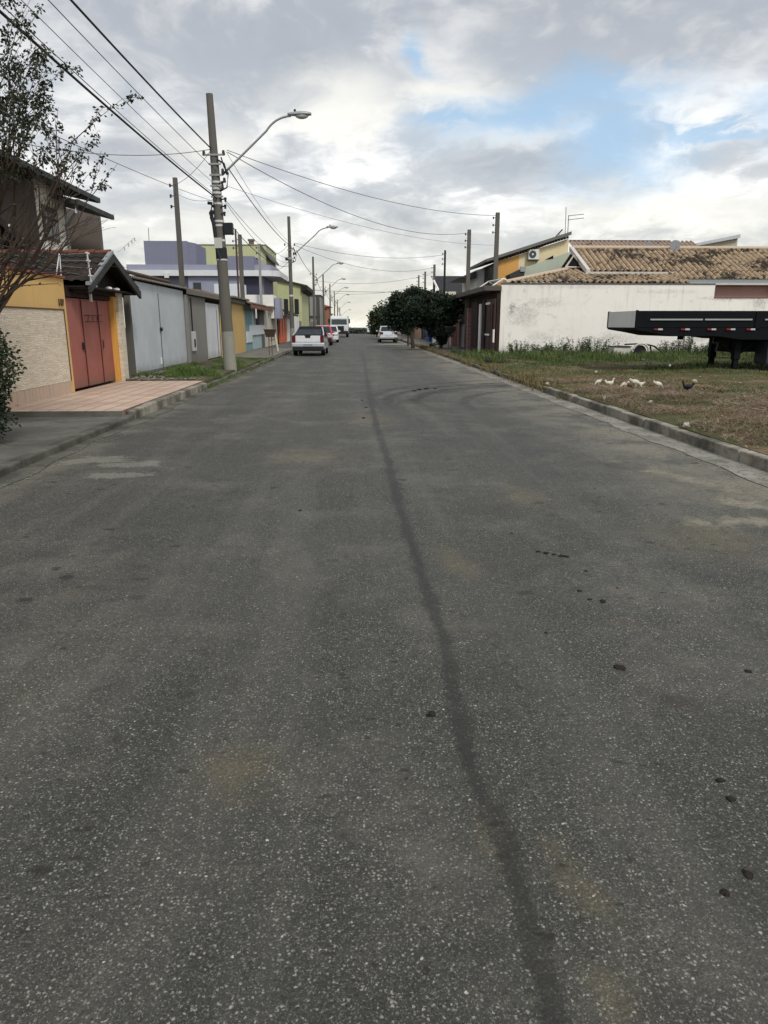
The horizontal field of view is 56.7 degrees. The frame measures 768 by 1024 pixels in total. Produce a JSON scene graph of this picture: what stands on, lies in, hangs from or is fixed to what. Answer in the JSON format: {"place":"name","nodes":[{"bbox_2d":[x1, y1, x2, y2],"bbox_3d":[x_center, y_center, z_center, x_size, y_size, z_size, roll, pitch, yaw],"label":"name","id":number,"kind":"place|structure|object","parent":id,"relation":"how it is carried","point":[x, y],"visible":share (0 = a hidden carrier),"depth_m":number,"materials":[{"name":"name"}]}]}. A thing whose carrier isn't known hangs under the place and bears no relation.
{"place":"outdoors","nodes":[
{"label":"outdoors","id":0,"kind":"place"},
{"bbox_2d":[0,416,121,463],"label":"sidewalk","id":1,"kind":"structure","parent":0,"point":[32,434],"depth_m":10.11,"materials":[{"name":"concrete"}]},
{"bbox_2d":[0,328,27,441],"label":"hedge bush","id":2,"kind":"object","parent":1,"relation":"on","point":[4,380],"visible":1,"depth_m":8.81,"materials":[{"name":"green plant"}]},
{"bbox_2d":[0,411,121,416],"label":"pavement step","id":3,"kind":"object","parent":1,"relation":"on","point":[68,414],"visible":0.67,"depth_m":11.71,"materials":[{"name":"concrete"}]},
{"bbox_2d":[0,0,144,312],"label":"crepe myrtle tree","id":4,"kind":"object","parent":1,"relation":"on","point":[27,120],"visible":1,"depth_m":8.76,"materials":[{"name":"green plant"}]},
{"bbox_2d":[10,381,203,415],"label":"tiled pavement","id":5,"kind":"structure","parent":0,"point":[123,396],"depth_m":13.99,"materials":[{"name":"tile"}]},
{"bbox_2d":[75,340,257,391],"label":"yard","id":6,"kind":"structure","parent":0,"point":[91,386],"depth_m":18.47,"materials":[{"name":"grey concrete"}]},
{"bbox_2d":[0,161,39,249],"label":"brown house","id":7,"kind":"structure","parent":6,"relation":"on","point":[7,202],"depth_m":19.60,"materials":[{"name":"clear paint"}]},
{"bbox_2d":[0,266,74,407],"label":"front wall","id":8,"kind":"structure","parent":6,"relation":"on","point":[33,321],"depth_m":13.42,"materials":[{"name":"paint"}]},
{"bbox_2d":[0,237,135,281],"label":"electric fence","id":9,"kind":"object","parent":8,"relation":"on","point":[87,260],"visible":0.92,"depth_m":14.70,"materials":[{"name":"white metal"}]},
{"bbox_2d":[0,249,141,381],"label":"gate porch","id":10,"kind":"object","parent":8,"relation":"attached to","point":[112,286],"visible":0.63,"depth_m":16.32,"materials":[{"name":"tile"}]},
{"bbox_2d":[65,298,115,388],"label":"metal gate","id":11,"kind":"structure","parent":10,"relation":"attached to","point":[90,337],"depth_m":16.34,"materials":[{"name":"red metal"}]},
{"bbox_2d":[0,149,113,300],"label":"two storey house","id":12,"kind":"structure","parent":6,"relation":"on","point":[92,241],"depth_m":23.30,"materials":[{"name":"brown"}]},
{"bbox_2d":[40,204,59,242],"bbox_3d":[-10.408,-8.987,22.195,0.076,0.990,1.109,-1,15,-2],"label":"window","id":13,"kind":"structure","parent":12,"relation":"in","point":[51,231],"depth_m":22.26,"materials":[{"name":"black glass"}]},
{"bbox_2d":[137,363,187,374],"bbox_3d":[-6.958,-4.442,22.453,0.200,0.230,6.290,-1,15,-2],"label":"gate threshold","id":14,"kind":"object","parent":6,"relation":"on","point":[159,369],"visible":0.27,"depth_m":21.96,"materials":[{"name":"concrete"}]},
{"bbox_2d":[123,281,186,377],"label":"metal gate","id":15,"kind":"structure","parent":14,"relation":"on","point":[155,327],"depth_m":21.31,"materials":[{"name":"metal"}]},
{"bbox_2d":[169,177,185,294],"bbox_3d":[-7.480,-8.662,26.058,0.310,6.599,0.180,-1,15,-2],"label":"service post","id":16,"kind":"object","parent":6,"relation":"on","point":[179,240],"visible":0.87,"depth_m":25.64,"materials":[{"name":"concrete"}]},
{"bbox_2d":[183,295,207,363],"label":"cement wall","id":17,"kind":"structure","parent":6,"relation":"on","point":[195,328],"depth_m":26.67,"materials":[{"name":"concrete"}]},
{"bbox_2d":[126,228,287,324],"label":"violet house","id":18,"kind":"structure","parent":6,"relation":"on","point":[161,259],"depth_m":51.82,"materials":[{"name":"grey paint"}]},
{"bbox_2d":[195,296,249,359],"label":"ochre house","id":19,"kind":"structure","parent":6,"relation":"on","point":[238,317],"depth_m":36.13,"materials":[{"name":"paint"}]},
{"bbox_2d":[125,269,265,306],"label":"carport roof","id":20,"kind":"structure","parent":19,"relation":"on","point":[189,291],"depth_m":23.96,"materials":[{"name":"brown tile"}]},
{"bbox_2d":[192,288,272,350],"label":"teal house","id":21,"kind":"structure","parent":6,"relation":"on","point":[255,335],"depth_m":41.87,"materials":[{"name":"paint"}]},
{"bbox_2d":[232,229,239,296],"bbox_3d":[-7.924,-11.841,38.420,0.250,6.459,0.120,-1,15,-2],"label":"service post","id":22,"kind":"object","parent":6,"relation":"on","point":[237,263],"visible":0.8,"depth_m":38.00,"materials":[{"name":"paint"}]},
{"bbox_2d":[237,234,244,297],"bbox_3d":[-7.978,-12.136,39.782,0.370,6.337,0.240,-1,15,-2],"label":"service post","id":23,"kind":"object","parent":6,"relation":"on","point":[241,273],"visible":0.37,"depth_m":39.32,"materials":[{"name":"concrete"}]},
{"bbox_2d":[256,244,262,303],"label":"service post","id":24,"kind":"object","parent":6,"relation":"on","point":[260,277],"visible":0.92,"depth_m":48.66,"materials":[{"name":"concrete"}]},
{"bbox_2d":[264,306,277,346],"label":"cream house","id":25,"kind":"structure","parent":6,"relation":"on","point":[270,322],"depth_m":49.34,"materials":[{"name":"paint"}]},
{"bbox_2d":[214,284,282,318],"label":"parapet wall","id":26,"kind":"structure","parent":25,"relation":"on","point":[273,300],"depth_m":49.71,"materials":[{"name":"white paint"}]},
{"bbox_2d":[277,309,297,343],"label":"orange house","id":27,"kind":"structure","parent":6,"relation":"on","point":[281,330],"depth_m":58.34,"materials":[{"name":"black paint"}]},
{"bbox_2d":[285,315,298,341],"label":"garden wall","id":28,"kind":"structure","parent":6,"relation":"on","point":[296,321],"depth_m":64.64,"materials":[{"name":"paint"}]},
{"bbox_2d":[277,268,312,325],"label":"green house","id":29,"kind":"structure","parent":6,"relation":"on","point":[302,292],"depth_m":78.34,"materials":[{"name":"paint"}]},
{"bbox_2d":[325,305,331,325],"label":"house","id":30,"kind":"structure","parent":6,"relation":"on","point":[327,313],"depth_m":139.52,"materials":[{"name":"orange paint"}]},
{"bbox_2d":[128,356,270,388],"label":"verge grass","id":31,"kind":"structure","parent":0,"point":[183,371],"depth_m":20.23,"materials":[{"name":"green plant"}]},
{"bbox_2d":[126,366,259,382],"bbox_3d":[-5.742,-4.864,24.088,2.450,0.240,12.300,-1,15,-2],"label":"rubble","id":32,"kind":"object","parent":31,"relation":"on","point":[141,377],"visible":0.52,"depth_m":18.54,"materials":[{"name":"grey stone"}]},
{"bbox_2d":[205,303,220,358],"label":"metal gate","id":33,"kind":"structure","parent":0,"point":[213,329],"depth_m":30.10,"materials":[{"name":"white metal"}]},
{"bbox_2d":[198,239,278,297],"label":"lime house","id":34,"kind":"structure","parent":0,"point":[247,250],"depth_m":65.64,"materials":[{"name":"green paint"}]},
{"bbox_2d":[236,348,292,357],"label":"pavement","id":35,"kind":"structure","parent":0,"point":[260,352],"depth_m":36.33,"materials":[{"name":"concrete"}]},
{"bbox_2d":[263,329,275,355],"bbox_3d":[-5.357,-7.991,33.510,0.584,1.211,0.368,-1,15,-2],"label":"litter basket","id":36,"kind":"object","parent":35,"relation":"on","point":[269,333],"visible":1,"depth_m":33.29,"materials":[{"name":"brown metal"}]},
{"bbox_2d":[264,341,289,347],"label":"pavement","id":37,"kind":"structure","parent":0,"point":[284,345],"depth_m":50.88,"materials":[{"name":"concrete"}]},
{"bbox_2d":[310,257,343,325],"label":"utility pole","id":38,"kind":"object","parent":37,"relation":"on","point":[314,311],"visible":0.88,"depth_m":68.39,"materials":[{"name":"concrete"}]},
{"bbox_2d":[322,274,345,324],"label":"utility pole","id":39,"kind":"object","parent":37,"relation":"on","point":[324,295],"visible":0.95,"depth_m":91.49,"materials":[{"name":"concrete"}]},
{"bbox_2d":[308,295,322,324],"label":"concrete building","id":40,"kind":"structure","parent":0,"point":[319,308],"depth_m":107.46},
{"bbox_2d":[0,334,767,1023],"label":"road","id":41,"kind":"structure","parent":0,"point":[244,778],"depth_m":2.92,"materials":[{"name":"grey asphalt"}]},
{"bbox_2d":[0,352,292,487],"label":"gutter","id":42,"kind":"object","parent":41,"relation":"on","point":[18,474],"visible":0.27,"depth_m":9.66,"materials":[{"name":"grey concrete"}]},
{"bbox_2d":[292,326,329,354],"bbox_3d":[-3.949,-9.303,38.541,2.000,1.482,4.525,0,15,-1],"label":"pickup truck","id":43,"kind":"object","parent":41,"relation":"on","point":[309,338],"visible":1,"depth_m":36.47,"materials":[{"name":"silver metal"}]},
{"bbox_2d":[316,325,333,344],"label":"hatchback","id":44,"kind":"object","parent":41,"relation":"on","point":[328,328],"visible":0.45,"depth_m":56.39,"materials":[{"name":"red paint"}]},
{"bbox_2d":[331,326,339,342],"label":"hatchback","id":45,"kind":"object","parent":41,"relation":"on","point":[335,333],"visible":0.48,"depth_m":64.78,"materials":[{"name":"white paint"}]},
{"bbox_2d":[328,316,349,336],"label":"truck","id":46,"kind":"object","parent":41,"relation":"on","point":[341,323],"visible":0.77,"depth_m":92.65,"materials":[{"name":"white metal"}]},
{"bbox_2d":[366,299,386,335],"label":"street tree","id":47,"kind":"object","parent":41,"relation":"on","point":[375,318],"visible":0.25,"depth_m":80.42,"materials":[{"name":"green plant"}]},
{"bbox_2d":[1,359,767,499],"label":"grit","id":48,"kind":"object","parent":41,"relation":"on","point":[456,366],"visible":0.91,"depth_m":11.63,"materials":[{"name":"grey gravel"}]},
{"bbox_2d":[376,326,397,342],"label":"sedan","id":49,"kind":"object","parent":41,"relation":"on","point":[384,333],"visible":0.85,"depth_m":63.65,"materials":[{"name":"silver metal"}]},
{"bbox_2d":[395,326,415,345],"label":"street tree","id":50,"kind":"object","parent":41,"relation":"on","point":[407,332],"visible":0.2,"depth_m":54.09,"materials":[{"name":"green plant"}]},
{"bbox_2d":[398,341,767,486],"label":"gutter","id":51,"kind":"object","parent":41,"relation":"on","point":[748,471],"visible":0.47,"depth_m":10.18,"materials":[{"name":"concrete"}]},
{"bbox_2d":[0,0,767,327],"label":"sky","id":52,"kind":"structure","parent":0,"point":[641,119],"materials":[{"name":"white"}]},
{"bbox_2d":[397,334,472,355],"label":"pavement","id":53,"kind":"structure","parent":0,"point":[424,342],"depth_m":53.48,"materials":[{"name":"concrete"}]},
{"bbox_2d":[384,284,432,347],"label":"street tree","id":54,"kind":"object","parent":53,"relation":"on","point":[398,300],"visible":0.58,"depth_m":47.17,"materials":[{"name":"green plant"}]},
{"bbox_2d":[401,289,464,347],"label":"street tree","id":55,"kind":"object","parent":53,"relation":"on","point":[434,314],"visible":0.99,"depth_m":43.34,"materials":[{"name":"green plant"}]},
{"bbox_2d":[442,250,445,292],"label":"service post","id":56,"kind":"object","parent":53,"relation":"on","point":[444,282],"visible":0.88,"depth_m":52.30,"materials":[{"name":"paint"}]},
{"bbox_2d":[425,308,471,349],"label":"brick front house","id":57,"kind":"structure","parent":53,"relation":"on","point":[458,338],"depth_m":44.57,"materials":[{"name":"brown brick"}]},
{"bbox_2d":[445,327,455,349],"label":"litter basket","id":58,"kind":"object","parent":53,"relation":"on","point":[451,330],"visible":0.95,"depth_m":41.24,"materials":[{"name":"metal"}]},
{"bbox_2d":[464,229,470,349],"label":"service post","id":59,"kind":"object","parent":53,"relation":"on","point":[468,240],"visible":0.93,"depth_m":41.49,"materials":[{"name":"concrete"}]},
{"bbox_2d":[227,152,468,234],"bbox_3d":[0.136,-13.023,31.130,0.022,0.966,22.679,7,16,24],"label":"overhead wire","id":60,"kind":"object","parent":59,"relation":"attached to","point":[332,206],"visible":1,"depth_m":26.46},
{"bbox_2d":[455,278,506,352],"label":"carport house","id":61,"kind":"structure","parent":53,"relation":"on","point":[484,302],"depth_m":35.87,"materials":[{"name":"brown metal"}]},
{"bbox_2d":[485,299,495,350],"bbox_3d":[5.220,-9.060,34.902,0.120,2.630,1.920,-1,15,-2],"label":"door","id":62,"kind":"structure","parent":61,"relation":"in","point":[487,306],"depth_m":35.09,"materials":[{"name":"brown metal"}]},
{"bbox_2d":[470,231,571,284],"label":"ochre cream house","id":63,"kind":"structure","parent":0,"point":[509,262],"depth_m":43.84,"materials":[{"name":"paint"}]},
{"bbox_2d":[527,249,538,260],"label":"air conditioner","id":64,"kind":"object","parent":63,"relation":"attached to","point":[533,254],"visible":1,"depth_m":43.53,"materials":[{"name":"paint"}]},
{"bbox_2d":[460,355,767,454],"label":"dirt lot","id":65,"kind":"structure","parent":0,"point":[733,379],"depth_m":16.81,"materials":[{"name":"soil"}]},
{"bbox_2d":[415,344,578,399],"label":"kerb weeds","id":66,"kind":"object","parent":65,"relation":"on","point":[529,381],"visible":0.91,"depth_m":20.91,"materials":[{"name":"green plant"}]},
{"bbox_2d":[483,356,510,363],"bbox_3d":[4.235,-5.643,26.508,0.969,0.346,1.032,-9,17,-30],"label":"weed clump","id":67,"kind":"object","parent":65,"relation":"on","point":[491,360],"visible":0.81,"depth_m":26.59,"materials":[{"name":"green plant"}]},
{"bbox_2d":[507,339,529,353],"bbox_3d":[6.354,-7.773,33.603,1.020,0.830,1.295,-13,20,-41],"label":"weed clump","id":68,"kind":"object","parent":65,"relation":"on","point":[510,346],"visible":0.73,"depth_m":33.46,"materials":[{"name":"green plant"}]},
{"bbox_2d":[530,343,550,353],"bbox_3d":[7.409,-7.690,33.612,1.146,0.665,0.988,-1,15,-2],"label":"weed clump","id":69,"kind":"object","parent":65,"relation":"on","point":[535,348],"visible":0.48,"depth_m":33.47,"materials":[{"name":"green plant"}]},
{"bbox_2d":[556,335,591,353],"bbox_3d":[9.064,-7.851,33.582,1.533,0.992,1.412,-7,16,-24],"label":"weed clump","id":70,"kind":"object","parent":65,"relation":"on","point":[582,346],"visible":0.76,"depth_m":33.47,"materials":[{"name":"green plant"}]},
{"bbox_2d":[578,337,612,352],"bbox_3d":[9.959,-7.876,33.757,1.700,0.952,1.474,11,18,36],"label":"weed clump","id":71,"kind":"object","parent":65,"relation":"on","point":[597,347],"visible":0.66,"depth_m":33.58,"materials":[{"name":"green plant"}]},
{"bbox_2d":[453,347,767,396],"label":"lot grass","id":72,"kind":"structure","parent":65,"relation":"on","point":[598,356],"depth_m":28.12,"materials":[{"name":"green plant"}]},
{"bbox_2d":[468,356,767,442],"bbox_3d":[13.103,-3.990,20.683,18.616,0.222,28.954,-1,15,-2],"label":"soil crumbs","id":73,"kind":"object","parent":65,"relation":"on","point":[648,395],"visible":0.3,"depth_m":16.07,"materials":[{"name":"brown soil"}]},
{"bbox_2d":[608,346,631,353],"bbox_3d":[10.787,-7.365,32.585,0.827,0.470,0.750,-1,15,-2],"label":"discarded cabinet","id":74,"kind":"object","parent":65,"relation":"on","point":[624,349],"visible":0.54,"depth_m":32.23,"materials":[{"name":"metal"}]},
{"bbox_2d":[624,343,663,354],"bbox_3d":[11.780,-7.339,32.203,1.871,0.653,0.260,-1,15,-2],"label":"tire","id":75,"kind":"object","parent":65,"relation":"on","point":[638,348],"visible":0.85,"depth_m":32.14,"materials":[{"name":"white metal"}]},
{"bbox_2d":[534,373,767,444],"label":"dry cuttings","id":76,"kind":"object","parent":65,"relation":"on","point":[654,392],"visible":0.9,"depth_m":12.66,"materials":[{"name":"brown plant"}]},
{"bbox_2d":[656,340,681,354],"bbox_3d":[13.579,-7.826,33.913,1.228,0.776,1.136,-14,20,-43],"label":"weed clump","id":77,"kind":"object","parent":65,"relation":"on","point":[666,347],"visible":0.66,"depth_m":33.78,"materials":[{"name":"green plant"}]},
{"bbox_2d":[676,336,693,352],"bbox_3d":[14.319,-7.994,33.654,0.870,1.228,0.927,-10,18,-34],"label":"weed clump","id":78,"kind":"object","parent":65,"relation":"on","point":[687,347],"visible":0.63,"depth_m":33.58,"materials":[{"name":"green plant"}]},
{"bbox_2d":[607,310,767,369],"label":"semi trailer","id":79,"kind":"object","parent":65,"relation":"on","point":[735,334],"visible":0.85,"depth_m":21.91,"materials":[{"name":"metal"}]},
{"bbox_2d":[689,342,708,353],"bbox_3d":[15.099,-7.803,34.008,1.152,0.683,1.131,12,19,37],"label":"weed clump","id":80,"kind":"object","parent":65,"relation":"on","point":[696,349],"visible":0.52,"depth_m":33.80,"materials":[{"name":"green plant"}]},
{"bbox_2d":[569,240,697,245],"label":"pink roofed house","id":81,"kind":"structure","parent":0,"point":[625,242],"depth_m":49.06,"materials":[{"name":"tile"}]},
{"bbox_2d":[695,234,740,245],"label":"grey roofed house","id":82,"kind":"structure","parent":0,"point":[729,241],"depth_m":51.69,"materials":[{"name":"white paint"}]},
{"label":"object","id":83,"kind":"structure","parent":0,"visible":0},
{"bbox_2d":[431,275,462,340],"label":"dark roofed house","id":84,"kind":"structure","parent":83,"relation":"on","point":[453,288],"depth_m":58.97,"materials":[{"name":"grey stone"}]},
{"bbox_2d":[449,268,484,291],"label":"white gable house","id":85,"kind":"structure","parent":83,"relation":"on","point":[476,278],"depth_m":47.95,"materials":[{"name":"grey paint"}]},
{"bbox_2d":[492,212,499,284],"bbox_3d":[5.750,-11.866,37.246,0.370,7.104,0.240,-1,15,-2],"label":"service post","id":86,"kind":"object","parent":83,"relation":"on","point":[496,249],"visible":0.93,"depth_m":36.69,"materials":[{"name":"concrete"}]},
{"bbox_2d":[227,150,496,215],"bbox_3d":[0.578,-12.816,28.760,0.020,0.690,19.024,10,17,32],"label":"overhead wire","id":87,"kind":"object","parent":86,"relation":"attached to","point":[351,191],"visible":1,"depth_m":25.98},
{"bbox_2d":[505,252,569,282],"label":"sage house","id":88,"kind":"structure","parent":83,"relation":"on","point":[551,263],"depth_m":41.58,"materials":[{"name":"paint"}]},
{"bbox_2d":[498,283,767,353],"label":"white wall","id":89,"kind":"structure","parent":83,"relation":"on","point":[537,313],"depth_m":34.29,"materials":[{"name":"white paint"}]},
{"bbox_2d":[503,245,767,296],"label":"tiled house","id":90,"kind":"structure","parent":83,"relation":"on","point":[735,271],"depth_m":37.36,"materials":[{"name":"brown tile"}]},
{"bbox_2d":[670,240,679,250],"bbox_3d":[16.076,-14.415,39.349,0.427,1.205,0.427,13,19,40],"label":"satellite dish","id":91,"kind":"object","parent":90,"relation":"attached to","point":[674,245],"visible":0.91,"depth_m":39.28,"materials":[{"name":"metal"}]},
{"bbox_3d":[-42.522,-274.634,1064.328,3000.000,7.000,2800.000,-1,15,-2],"label":"ground","id":92,"kind":"structure","parent":0,"visible":0},
{"bbox_2d":[0,414,133,476],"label":"kerb","id":93,"kind":"structure","parent":92,"relation":"on","point":[24,460],"depth_m":8.97,"materials":[{"name":"grey concrete"}]},
{"bbox_2d":[127,383,206,419],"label":"curb","id":94,"kind":"structure","parent":92,"relation":"on","point":[146,408],"depth_m":13.88,"materials":[{"name":"concrete"}]},
{"bbox_2d":[207,349,292,386],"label":"kerb","id":95,"kind":"structure","parent":92,"relation":"on","point":[253,366],"depth_m":24.80,"materials":[{"name":"grey concrete"}]},
{"bbox_2d":[202,93,310,371],"bbox_3d":[-3.708,-8.310,21.880,3.280,8.187,0.418,-2,15,-2],"label":"utility pole","id":96,"kind":"object","parent":92,"relation":"on","point":[221,228],"visible":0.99,"depth_m":21.59,"materials":[{"name":"concrete"}]},
{"bbox_2d":[2,139,210,155],"bbox_3d":[-7.578,-9.787,18.803,0.018,0.722,6.906,14,20,43],"label":"overhead wire","id":97,"kind":"object","parent":96,"relation":"attached to","point":[124,155],"visible":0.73,"depth_m":19.49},
{"bbox_2d":[0,3,214,194],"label":"overhead wire","id":98,"kind":"object","parent":96,"relation":"attached to","point":[100,95],"visible":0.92,"depth_m":11.24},
{"bbox_2d":[0,110,214,201],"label":"overhead wire","id":99,"kind":"object","parent":96,"relation":"attached to","point":[110,160],"visible":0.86,"depth_m":12.29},
{"bbox_2d":[0,10,216,198],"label":"overhead wire","id":100,"kind":"object","parent":96,"relation":"attached to","point":[3,14],"visible":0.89,"depth_m":11.77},
{"bbox_2d":[21,0,216,185],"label":"overhead wire","id":101,"kind":"object","parent":96,"relation":"attached to","point":[106,83],"visible":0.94,"depth_m":11.55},
{"bbox_2d":[48,0,212,167],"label":"overhead wire","id":102,"kind":"object","parent":96,"relation":"attached to","point":[116,70],"visible":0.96,"depth_m":12.32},
{"bbox_2d":[70,0,210,148],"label":"overhead wire","id":103,"kind":"object","parent":96,"relation":"attached to","point":[112,45],"visible":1,"depth_m":13.54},
{"bbox_2d":[228,186,476,244],"bbox_3d":[0.562,-11.575,29.026,0.011,0.442,18.949,10,18,32],"label":"overhead wire","id":104,"kind":"object","parent":96,"relation":"attached to","point":[346,222],"visible":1,"depth_m":26.16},
{"bbox_2d":[284,216,337,347],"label":"utility pole","id":105,"kind":"object","parent":92,"relation":"on","point":[291,305],"visible":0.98,"depth_m":43.64,"materials":[{"name":"concrete"}]},
{"bbox_2d":[348,327,397,333],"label":"distant wood","id":106,"kind":"object","parent":92,"relation":"on","point":[357,331],"visible":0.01,"depth_m":383.19,"materials":[{"name":"green plant"}]},
{"bbox_2d":[398,339,463,362],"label":"kerb","id":107,"kind":"structure","parent":92,"relation":"on","point":[455,358],"depth_m":35.85,"materials":[{"name":"grey concrete"}]},
{"bbox_2d":[464,361,543,390],"bbox_3d":[3.625,-4.485,23.283,0.200,0.330,12.988,-1,15,-2],"label":"curb","id":108,"kind":"object","parent":92,"relation":"on","point":[495,373],"visible":0.22,"depth_m":21.42,"materials":[{"name":"grey concrete"}]},
{"bbox_2d":[543,386,767,471],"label":"kerb","id":109,"kind":"structure","parent":92,"relation":"on","point":[742,455],"depth_m":9.97,"materials":[{"name":"concrete"}]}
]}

